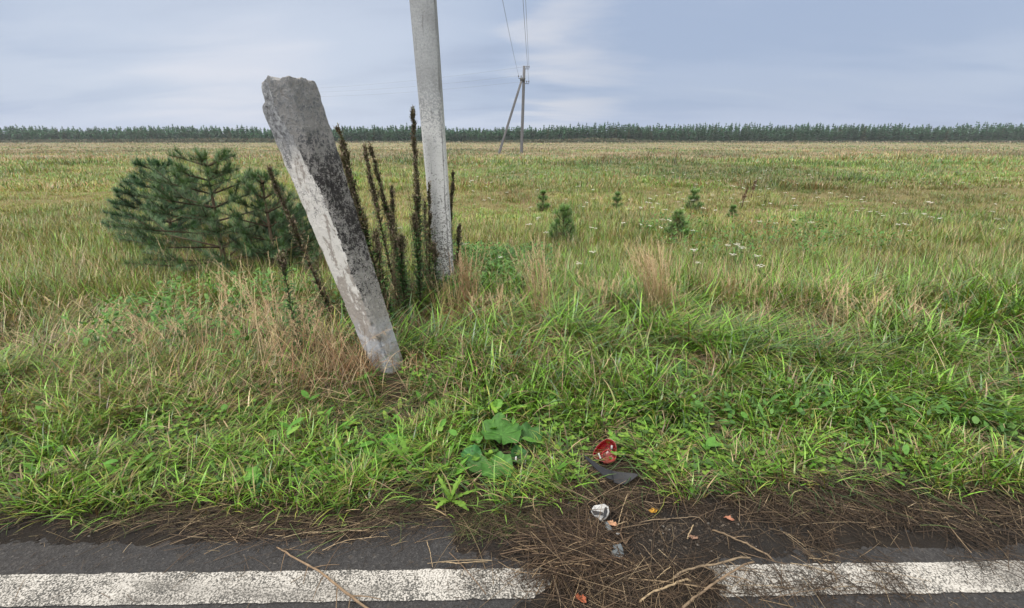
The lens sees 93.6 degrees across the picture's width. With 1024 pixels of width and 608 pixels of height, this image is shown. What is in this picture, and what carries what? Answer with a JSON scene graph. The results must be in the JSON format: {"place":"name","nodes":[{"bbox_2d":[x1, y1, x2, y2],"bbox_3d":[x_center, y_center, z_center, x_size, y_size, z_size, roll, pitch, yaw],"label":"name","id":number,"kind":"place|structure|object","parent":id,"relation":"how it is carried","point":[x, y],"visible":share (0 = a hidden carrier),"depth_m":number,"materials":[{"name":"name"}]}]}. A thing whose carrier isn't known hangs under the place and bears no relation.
{"place":"outdoors","nodes":[
{"label":"outdoors","id":0,"kind":"place"},
{"bbox_2d":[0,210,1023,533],"bbox_3d":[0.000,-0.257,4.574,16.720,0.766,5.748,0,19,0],"label":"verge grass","id":1,"kind":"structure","parent":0,"point":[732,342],"depth_m":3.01,"materials":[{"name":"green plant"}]},
{"bbox_2d":[0,509,1023,607],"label":"road","id":2,"kind":"structure","parent":0,"point":[15,558],"depth_m":1.93,"materials":[{"name":"grey asphalt"}]},
{"bbox_2d":[276,547,380,607],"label":"dead stem","id":3,"kind":"object","parent":2,"relation":"on","point":[351,596],"visible":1,"depth_m":1.81,"materials":[{"name":"plant"}]},
{"bbox_2d":[325,535,344,569],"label":"dead stem","id":4,"kind":"object","parent":2,"relation":"on","point":[333,554],"visible":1,"depth_m":1.94,"materials":[{"name":"plant"}]},
{"bbox_2d":[322,528,392,550],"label":"dead stem","id":5,"kind":"object","parent":2,"relation":"on","point":[354,539],"visible":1,"depth_m":2.01,"materials":[{"name":"plant"}]},
{"bbox_2d":[440,561,487,563],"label":"dead stem","id":6,"kind":"object","parent":2,"relation":"on","point":[463,562],"visible":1,"depth_m":1.90,"materials":[{"name":"plant"}]},
{"bbox_2d":[0,423,1023,607],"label":"straw litter","id":7,"kind":"object","parent":2,"relation":"on","point":[565,545],"visible":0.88,"depth_m":2.07,"materials":[{"name":"brown plant"}]},
{"bbox_2d":[308,518,389,537],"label":"dead stem","id":8,"kind":"object","parent":7,"relation":"on","point":[347,530],"visible":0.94,"depth_m":2.05,"materials":[{"name":"plant"}]},
{"bbox_2d":[548,561,561,605],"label":"dead stem","id":9,"kind":"object","parent":7,"relation":"on","point":[555,584],"visible":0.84,"depth_m":1.79,"materials":[{"name":"plant"}]},
{"bbox_2d":[575,593,585,602],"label":"fallen leaf","id":10,"kind":"object","parent":7,"relation":"on","point":[583,599],"visible":0.94,"depth_m":1.74,"materials":[{"name":"orange plant"}]},
{"bbox_2d":[611,544,623,558],"bbox_3d":[0.421,0.991,1.923,0.051,0.027,0.058,0,19,0],"label":"plastic piece","id":11,"kind":"object","parent":7,"relation":"on","point":[616,549],"visible":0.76,"depth_m":1.92,"materials":[{"name":"plastic"}]},
{"bbox_2d":[620,509,631,543],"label":"dead stem","id":12,"kind":"object","parent":7,"relation":"on","point":[625,541],"visible":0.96,"depth_m":2.01,"materials":[{"name":"plant"}]},
{"bbox_2d":[639,569,691,601],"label":"dead stem","id":13,"kind":"object","parent":7,"relation":"on","point":[667,586],"visible":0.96,"depth_m":1.76,"materials":[{"name":"plant"}]},
{"bbox_2d":[0,560,1023,606],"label":"road line","id":14,"kind":"object","parent":2,"relation":"on","point":[146,588],"visible":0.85,"depth_m":1.82,"materials":[{"name":"paint"}]},
{"bbox_2d":[672,552,750,580],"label":"dead stem","id":15,"kind":"object","parent":14,"relation":"on","point":[714,564],"visible":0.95,"depth_m":1.86,"materials":[{"name":"plant"}]},
{"bbox_2d":[681,561,765,607],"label":"dead stem","id":16,"kind":"object","parent":14,"relation":"on","point":[686,604],"visible":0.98,"depth_m":1.80,"materials":[{"name":"plant"}]},
{"bbox_2d":[0,470,1023,607],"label":"roadside mud","id":17,"kind":"structure","parent":2,"relation":"on","point":[926,541],"depth_m":2.04,"materials":[{"name":"brown soil"}]},
{"bbox_2d":[555,557,627,569],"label":"dead stem","id":18,"kind":"object","parent":17,"relation":"on","point":[595,560],"visible":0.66,"depth_m":1.88,"materials":[{"name":"plant"}]},
{"bbox_2d":[591,504,608,520],"bbox_3d":[0.390,0.918,2.117,0.082,0.043,0.081,0,19,0],"label":"mirror fragment","id":19,"kind":"object","parent":17,"relation":"on","point":[604,514],"visible":0.94,"depth_m":2.11,"materials":[{"name":"white plastic"}]},
{"bbox_2d":[607,520,617,525],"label":"fallen leaf","id":20,"kind":"object","parent":17,"relation":"on","point":[610,522],"visible":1,"depth_m":2.07,"materials":[{"name":"orange plant"}]},
{"bbox_2d":[640,501,672,512],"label":"dead stem","id":21,"kind":"object","parent":17,"relation":"on","point":[656,503],"visible":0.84,"depth_m":2.19,"materials":[{"name":"plant"}]},
{"bbox_2d":[639,516,703,524],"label":"dead stem","id":22,"kind":"object","parent":17,"relation":"on","point":[672,518],"visible":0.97,"depth_m":2.09,"materials":[{"name":"plant"}]},
{"bbox_2d":[712,529,773,560],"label":"dead stem","id":23,"kind":"object","parent":17,"relation":"on","point":[748,544],"visible":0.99,"depth_m":1.97,"materials":[{"name":"plant"}]},
{"bbox_2d":[0,140,1023,520],"bbox_3d":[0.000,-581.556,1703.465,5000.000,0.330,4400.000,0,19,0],"label":"ground","id":24,"kind":"structure","parent":0,"point":[488,204],"depth_m":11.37,"materials":[{"name":"plant"}]},
{"bbox_2d":[97,155,225,249],"bbox_3d":[-5.047,-1.489,7.119,1.573,1.395,1.768,0,19,0],"label":"pine tree","id":25,"kind":"object","parent":24,"relation":"on","point":[131,194],"visible":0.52,"depth_m":6.81,"materials":[{"name":"green plant"}]},
{"bbox_2d":[83,264,308,392],"bbox_3d":[-2.331,0.111,3.463,1.711,0.760,1.139,11,22,29],"label":"dry grass clump","id":26,"kind":"object","parent":24,"relation":"on","point":[204,300],"visible":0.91,"depth_m":3.37,"materials":[{"name":"plant"}]},
{"bbox_2d":[101,144,311,271],"bbox_3d":[-3.678,-1.175,5.939,2.219,1.532,2.458,-17,25,-40],"label":"pine tree","id":27,"kind":"object","parent":24,"relation":"on","point":[210,171],"visible":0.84,"depth_m":5.55,"materials":[{"name":"green plant"}]},
{"bbox_2d":[243,466,267,492],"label":"butterbur plant","id":28,"kind":"object","parent":24,"relation":"on","point":[247,477],"visible":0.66,"depth_m":2.27,"materials":[{"name":"green plant"}]},
{"bbox_2d":[198,166,324,275],"bbox_3d":[-2.792,-0.931,5.576,1.476,1.305,1.334,0,19,0],"label":"pine tree","id":29,"kind":"object","parent":24,"relation":"on","point":[259,178],"visible":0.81,"depth_m":5.49,"materials":[{"name":"green plant"}]},
{"bbox_2d":[201,235,343,378],"bbox_3d":[-1.704,0.026,3.413,0.944,0.936,1.191,-14,23,-35],"label":"dry grass clump","id":30,"kind":"object","parent":24,"relation":"on","point":[271,330],"visible":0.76,"depth_m":3.46,"materials":[{"name":"plant"}]},
{"bbox_2d":[268,430,277,441],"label":"butterbur plant","id":31,"kind":"object","parent":24,"relation":"on","point":[270,433],"visible":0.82,"depth_m":2.63,"materials":[{"name":"green plant"}]},
{"bbox_2d":[261,447,291,480],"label":"dandelion plant","id":32,"kind":"object","parent":24,"relation":"on","point":[279,465],"visible":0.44,"depth_m":2.37,"materials":[{"name":"green plant"}]},
{"bbox_2d":[258,200,317,259],"bbox_3d":[-2.815,-0.983,6.454,1.126,0.833,1.110,0,19,0],"label":"pine tree","id":33,"kind":"object","parent":24,"relation":"on","point":[302,216],"visible":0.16,"depth_m":6.19,"materials":[{"name":"green plant"}]},
{"bbox_2d":[272,250,309,358],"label":"mugwort plant","id":34,"kind":"object","parent":24,"relation":"on","point":[281,259],"visible":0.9,"depth_m":3.35,"materials":[{"name":"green plant"}]},
{"bbox_2d":[265,164,339,330],"bbox_3d":[-1.702,-0.424,3.990,0.478,1.417,0.193,0,19,0],"label":"mugwort plant","id":35,"kind":"object","parent":24,"relation":"on","point":[292,222],"visible":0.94,"depth_m":3.97,"materials":[{"name":"brown plant"}]},
{"bbox_2d":[291,466,315,489],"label":"dandelion plant","id":36,"kind":"object","parent":24,"relation":"on","point":[311,472],"visible":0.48,"depth_m":2.32,"materials":[{"name":"green plant"}]},
{"bbox_2d":[228,276,398,414],"bbox_3d":[-1.261,0.175,3.204,1.065,0.781,1.193,0,19,0],"label":"dry grass clump","id":37,"kind":"object","parent":24,"relation":"on","point":[321,333],"visible":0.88,"depth_m":3.15,"materials":[{"name":"plant"}]},
{"bbox_2d":[315,460,341,486],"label":"dandelion plant","id":38,"kind":"object","parent":24,"relation":"on","point":[330,473],"visible":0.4,"depth_m":2.33,"materials":[{"name":"green plant"}]},
{"bbox_2d":[261,75,402,373],"bbox_3d":[-1.071,-0.230,3.175,0.301,2.277,0.769,17,26,41],"label":"concrete post","id":39,"kind":"object","parent":24,"relation":"on","point":[295,116],"visible":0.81,"depth_m":2.87,"materials":[{"name":"grey concrete"}]},
{"bbox_2d":[280,312,396,384],"bbox_3d":[-1.141,0.319,3.248,0.786,0.449,0.913,0,19,0],"label":"dry grass clump","id":40,"kind":"object","parent":24,"relation":"on","point":[344,363],"visible":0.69,"depth_m":3.30,"materials":[{"name":"plant"}]},
{"bbox_2d":[342,426,366,447],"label":"dandelion plant","id":41,"kind":"object","parent":24,"relation":"on","point":[356,434],"visible":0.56,"depth_m":2.63,"materials":[{"name":"green plant"}]},
{"bbox_2d":[334,123,397,330],"bbox_3d":[-1.146,-0.538,3.864,0.411,1.729,0.250,0,19,0],"label":"mugwort plant","id":42,"kind":"object","parent":24,"relation":"on","point":[345,151],"visible":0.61,"depth_m":3.79,"materials":[{"name":"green plant"}]},
{"bbox_2d":[340,152,391,308],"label":"mugwort plant","id":43,"kind":"object","parent":24,"relation":"on","point":[347,172],"visible":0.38,"depth_m":3.69,"materials":[{"name":"brown plant"}]},
{"bbox_2d":[357,442,391,462],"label":"dandelion plant","id":44,"kind":"object","parent":24,"relation":"on","point":[365,448],"visible":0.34,"depth_m":2.51,"materials":[{"name":"green plant"}]},
{"bbox_2d":[360,142,406,318],"bbox_3d":[-1.111,-0.578,4.181,0.310,1.593,0.255,0,19,0],"label":"mugwort plant","id":45,"kind":"object","parent":24,"relation":"on","point":[370,177],"visible":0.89,"depth_m":4.16,"materials":[{"name":"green plant"}]},
{"bbox_2d":[371,228,402,329],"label":"mugwort plant","id":46,"kind":"object","parent":24,"relation":"on","point":[378,252],"visible":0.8,"depth_m":3.90,"materials":[{"name":"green plant"}]},
{"bbox_2d":[367,141,411,292],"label":"mugwort plant","id":47,"kind":"object","parent":24,"relation":"on","point":[377,173],"visible":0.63,"depth_m":4.17,"materials":[{"name":"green plant"}]},
{"bbox_2d":[382,433,405,445],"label":"butterbur plant","id":48,"kind":"object","parent":24,"relation":"on","point":[388,437],"visible":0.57,"depth_m":2.58,"materials":[{"name":"green plant"}]},
{"bbox_2d":[383,185,405,310],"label":"mugwort plant","id":49,"kind":"object","parent":24,"relation":"on","point":[392,192],"visible":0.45,"depth_m":4.34,"materials":[{"name":"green plant"}]},
{"bbox_2d":[371,459,418,480],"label":"dandelion plant","id":50,"kind":"object","parent":24,"relation":"on","point":[401,473],"visible":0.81,"depth_m":2.33,"materials":[{"name":"green plant"}]},
{"bbox_2d":[385,212,416,315],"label":"mugwort plant","id":51,"kind":"object","parent":24,"relation":"on","point":[389,217],"visible":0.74,"depth_m":4.14,"materials":[{"name":"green plant"}]},
{"bbox_2d":[394,233,413,324],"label":"mugwort plant","id":52,"kind":"object","parent":24,"relation":"on","point":[400,262],"visible":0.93,"depth_m":4.13,"materials":[{"name":"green plant"}]},
{"bbox_2d":[387,436,436,470],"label":"dandelion plant","id":53,"kind":"object","parent":24,"relation":"on","point":[402,443],"visible":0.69,"depth_m":2.44,"materials":[{"name":"green plant"}]},
{"bbox_2d":[402,106,427,295],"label":"mugwort plant","id":54,"kind":"object","parent":24,"relation":"on","point":[416,197],"visible":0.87,"depth_m":4.46,"materials":[{"name":"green plant"}]},
{"bbox_2d":[404,211,429,308],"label":"mugwort plant","id":55,"kind":"object","parent":24,"relation":"on","point":[414,223],"visible":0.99,"depth_m":4.41,"materials":[{"name":"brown plant"}]},
{"bbox_2d":[421,195,427,278],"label":"mugwort plant","id":56,"kind":"object","parent":24,"relation":"on","point":[424,205],"visible":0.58,"depth_m":4.99,"materials":[{"name":"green plant"}]},
{"bbox_2d":[415,181,436,295],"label":"mugwort plant","id":57,"kind":"object","parent":24,"relation":"on","point":[429,221],"visible":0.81,"depth_m":4.72,"materials":[{"name":"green plant"}]},
{"bbox_2d":[409,0,454,289],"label":"power pole","id":58,"kind":"object","parent":24,"relation":"on","point":[424,23],"visible":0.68,"depth_m":4.43,"materials":[{"name":"concrete"}]},
{"bbox_2d":[412,460,451,480],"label":"dandelion plant","id":59,"kind":"object","parent":24,"relation":"on","point":[427,469],"visible":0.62,"depth_m":2.36,"materials":[{"name":"green plant"}]},
{"bbox_2d":[421,240,445,300],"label":"mugwort plant","id":60,"kind":"object","parent":24,"relation":"on","point":[435,254],"visible":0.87,"depth_m":4.64,"materials":[{"name":"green plant"}]},
{"bbox_2d":[377,323,490,380],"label":"dry grass clump","id":61,"kind":"object","parent":24,"relation":"on","point":[410,362],"visible":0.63,"depth_m":3.44,"materials":[{"name":"plant"}]},
{"bbox_2d":[443,227,455,269],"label":"mugwort plant","id":62,"kind":"object","parent":24,"relation":"on","point":[452,243],"visible":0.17,"depth_m":4.93,"materials":[{"name":"green plant"}]},
{"bbox_2d":[449,170,456,251],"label":"mugwort plant","id":63,"kind":"object","parent":24,"relation":"on","point":[452,189],"visible":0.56,"depth_m":5.04,"materials":[{"name":"brown plant"}]},
{"bbox_2d":[426,474,480,510],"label":"dandelion plant","id":64,"kind":"object","parent":24,"relation":"on","point":[461,503],"visible":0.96,"depth_m":2.21,"materials":[{"name":"green plant"}]},
{"bbox_2d":[424,269,482,326],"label":"dry grass clump","id":65,"kind":"object","parent":24,"relation":"on","point":[445,305],"visible":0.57,"depth_m":4.32,"materials":[{"name":"plant"}]},
{"bbox_2d":[452,223,464,278],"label":"mugwort plant","id":66,"kind":"object","parent":24,"relation":"on","point":[459,238],"visible":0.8,"depth_m":5.05,"materials":[{"name":"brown plant"}]},
{"bbox_2d":[435,242,489,316],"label":"dry grass clump","id":67,"kind":"object","parent":24,"relation":"on","point":[465,277],"visible":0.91,"depth_m":4.49,"materials":[{"name":"beige plant"}]},
{"bbox_2d":[461,445,482,464],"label":"butterbur plant","id":68,"kind":"object","parent":24,"relation":"on","point":[475,448],"visible":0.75,"depth_m":2.46,"materials":[{"name":"green plant"}]},
{"bbox_2d":[470,431,482,443],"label":"butterbur plant","id":69,"kind":"object","parent":24,"relation":"on","point":[476,438],"visible":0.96,"depth_m":2.56,"materials":[{"name":"green plant"}]},
{"bbox_2d":[449,275,528,332],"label":"dry grass clump","id":70,"kind":"object","parent":24,"relation":"on","point":[499,301],"visible":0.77,"depth_m":4.14,"materials":[{"name":"plant"}]},
{"bbox_2d":[467,451,513,479],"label":"butterbur plant","id":71,"kind":"object","parent":24,"relation":"on","point":[482,465],"visible":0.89,"depth_m":2.36,"materials":[{"name":"green plant"}]},
{"bbox_2d":[488,399,502,413],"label":"butterbur plant","id":72,"kind":"object","parent":24,"relation":"on","point":[496,403],"visible":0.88,"depth_m":2.75,"materials":[{"name":"green plant"}]},
{"bbox_2d":[479,412,543,448],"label":"butterbur plant","id":73,"kind":"object","parent":24,"relation":"on","point":[508,433],"visible":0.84,"depth_m":2.58,"materials":[{"name":"green plant"}]},
{"bbox_2d":[0,210,1023,492],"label":"ground weeds","id":74,"kind":"object","parent":24,"relation":"on","point":[640,452],"visible":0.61,"depth_m":2.76,"materials":[{"name":"green plant"}]},
{"bbox_2d":[0,121,1023,142],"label":"distant forest","id":75,"kind":"object","parent":24,"relation":"on","point":[1011,132],"visible":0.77,"depth_m":253.34,"materials":[{"name":"green plant"}]},
{"bbox_2d":[0,137,1023,142],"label":"distant scrub","id":76,"kind":"object","parent":24,"relation":"on","point":[269,140],"visible":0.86,"depth_m":239.06,"materials":[{"name":"green plant"}]},
{"bbox_2d":[498,66,529,153],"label":"power pole","id":77,"kind":"object","parent":24,"relation":"on","point":[522,81],"visible":0.95,"depth_m":57.41,"materials":[{"name":"concrete"}]},
{"bbox_2d":[511,445,527,464],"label":"butterbur plant","id":78,"kind":"object","parent":24,"relation":"on","point":[516,448],"visible":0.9,"depth_m":2.42,"materials":[{"name":"green plant"}]},
{"bbox_2d":[465,323,586,379],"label":"dry grass clump","id":79,"kind":"object","parent":24,"relation":"on","point":[528,341],"visible":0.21,"depth_m":3.55,"materials":[{"name":"plant"}]},
{"bbox_2d":[521,462,554,480],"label":"dandelion plant","id":80,"kind":"object","parent":24,"relation":"on","point":[540,474],"visible":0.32,"depth_m":2.33,"materials":[{"name":"green plant"}]},
{"bbox_2d":[503,232,580,328],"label":"dry grass clump","id":81,"kind":"object","parent":24,"relation":"on","point":[544,272],"visible":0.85,"depth_m":4.18,"materials":[{"name":"beige plant"}]},
{"bbox_2d":[536,189,550,210],"bbox_3d":[0.742,-2.454,11.300,0.445,0.518,0.420,0,19,0],"label":"pine sapling","id":82,"kind":"object","parent":24,"relation":"on","point":[542,199],"visible":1,"depth_m":11.26,"materials":[{"name":"green plant"}]},
{"bbox_2d":[547,203,577,243],"bbox_3d":[0.782,-1.238,7.438,0.560,0.683,0.541,0,19,0],"label":"pine sapling","id":83,"kind":"object","parent":24,"relation":"on","point":[564,211],"visible":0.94,"depth_m":7.37,"materials":[{"name":"green plant"}]},
{"bbox_2d":[546,464,585,487],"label":"dandelion plant","id":84,"kind":"object","parent":24,"relation":"on","point":[567,477],"visible":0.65,"depth_m":2.31,"materials":[{"name":"green plant"}]},
{"bbox_2d":[565,464,591,489],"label":"dandelion plant","id":85,"kind":"object","parent":24,"relation":"on","point":[573,472],"visible":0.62,"depth_m":2.33,"materials":[{"name":"green plant"}]},
{"bbox_2d":[567,269,641,324],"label":"dry grass clump","id":86,"kind":"object","parent":24,"relation":"on","point":[598,288],"visible":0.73,"depth_m":4.35,"materials":[{"name":"beige plant"}]},
{"bbox_2d":[593,439,616,463],"bbox_3d":[0.474,0.759,2.467,0.125,0.116,0.121,0,19,0],"label":"light cover","id":87,"kind":"object","parent":24,"relation":"on","point":[610,444],"visible":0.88,"depth_m":2.48,"materials":[{"name":"red plastic"}]},
{"bbox_2d":[583,455,637,483],"bbox_3d":[0.471,0.794,2.298,0.264,0.126,0.048,1,19,4],"label":"plastic strip","id":88,"kind":"object","parent":24,"relation":"on","point":[614,475],"visible":0.98,"depth_m":2.30,"materials":[{"name":"grey plastic"}]},
{"bbox_2d":[610,190,623,208],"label":"pine sapling","id":89,"kind":"object","parent":24,"relation":"on","point":[618,197],"visible":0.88,"depth_m":11.31,"materials":[{"name":"green plant"}]},
{"bbox_2d":[619,436,642,450],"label":"dandelion plant","id":90,"kind":"object","parent":24,"relation":"on","point":[628,442],"visible":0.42,"depth_m":2.55,"materials":[{"name":"green plant"}]},
{"bbox_2d":[626,244,659,278],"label":"dry grass clump","id":91,"kind":"object","parent":24,"relation":"on","point":[639,257],"visible":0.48,"depth_m":5.31,"materials":[{"name":"beige plant"}]},
{"bbox_2d":[620,235,709,325],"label":"dry grass clump","id":92,"kind":"object","parent":24,"relation":"on","point":[648,278],"visible":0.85,"depth_m":4.16,"materials":[{"name":"beige plant"}]},
{"bbox_2d":[664,209,691,238],"bbox_3d":[2.727,-1.316,7.945,0.506,0.543,0.481,0,19,0],"label":"pine sapling","id":93,"kind":"object","parent":24,"relation":"on","point":[678,222],"visible":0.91,"depth_m":7.88,"materials":[{"name":"green plant"}]},
{"bbox_2d":[674,458,702,492],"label":"dandelion plant","id":94,"kind":"object","parent":24,"relation":"on","point":[690,488],"visible":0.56,"depth_m":2.33,"materials":[{"name":"green plant"}]},
{"bbox_2d":[684,188,704,209],"bbox_3d":[4.241,-2.434,11.188,0.540,0.573,0.606,0,19,0],"label":"pine sapling","id":95,"kind":"object","parent":24,"relation":"on","point":[696,197],"visible":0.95,"depth_m":11.11,"materials":[{"name":"green plant"}]},
{"bbox_2d":[672,252,745,314],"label":"dry grass clump","id":96,"kind":"object","parent":24,"relation":"on","point":[714,284],"visible":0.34,"depth_m":4.67,"materials":[{"name":"beige plant"}]},
{"bbox_2d":[709,480,739,493],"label":"dandelion plant","id":97,"kind":"object","parent":24,"relation":"on","point":[725,492],"visible":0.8,"depth_m":2.25,"materials":[{"name":"green plant"}]},
{"bbox_2d":[725,204,737,217],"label":"pine sapling","id":98,"kind":"object","parent":24,"relation":"on","point":[732,208],"visible":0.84,"depth_m":9.98,"materials":[{"name":"green plant"}]},
{"bbox_2d":[699,256,788,316],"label":"dry grass clump","id":99,"kind":"object","parent":24,"relation":"on","point":[754,292],"visible":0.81,"depth_m":4.49,"materials":[{"name":"beige plant"}]},
{"bbox_2d":[741,187,749,208],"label":"dock stalk","id":100,"kind":"object","parent":24,"relation":"on","point":[745,194],"visible":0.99,"depth_m":11.11,"materials":[{"name":"brown plant"}]},
{"bbox_2d":[751,178,757,197],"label":"dock stalk","id":101,"kind":"object","parent":24,"relation":"on","point":[754,182],"visible":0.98,"depth_m":13.24,"materials":[{"name":"brown plant"}]},
{"bbox_2d":[766,260,975,369],"bbox_3d":[2.919,0.044,3.783,1.697,0.662,1.452,9,21,25],"label":"dry grass clump","id":102,"kind":"object","parent":24,"relation":"on","point":[883,295],"visible":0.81,"depth_m":3.87,"materials":[{"name":"beige plant"}]},
{"bbox_2d":[0,0,1023,133],"label":"sky","id":103,"kind":"structure","parent":0,"point":[83,64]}
]}

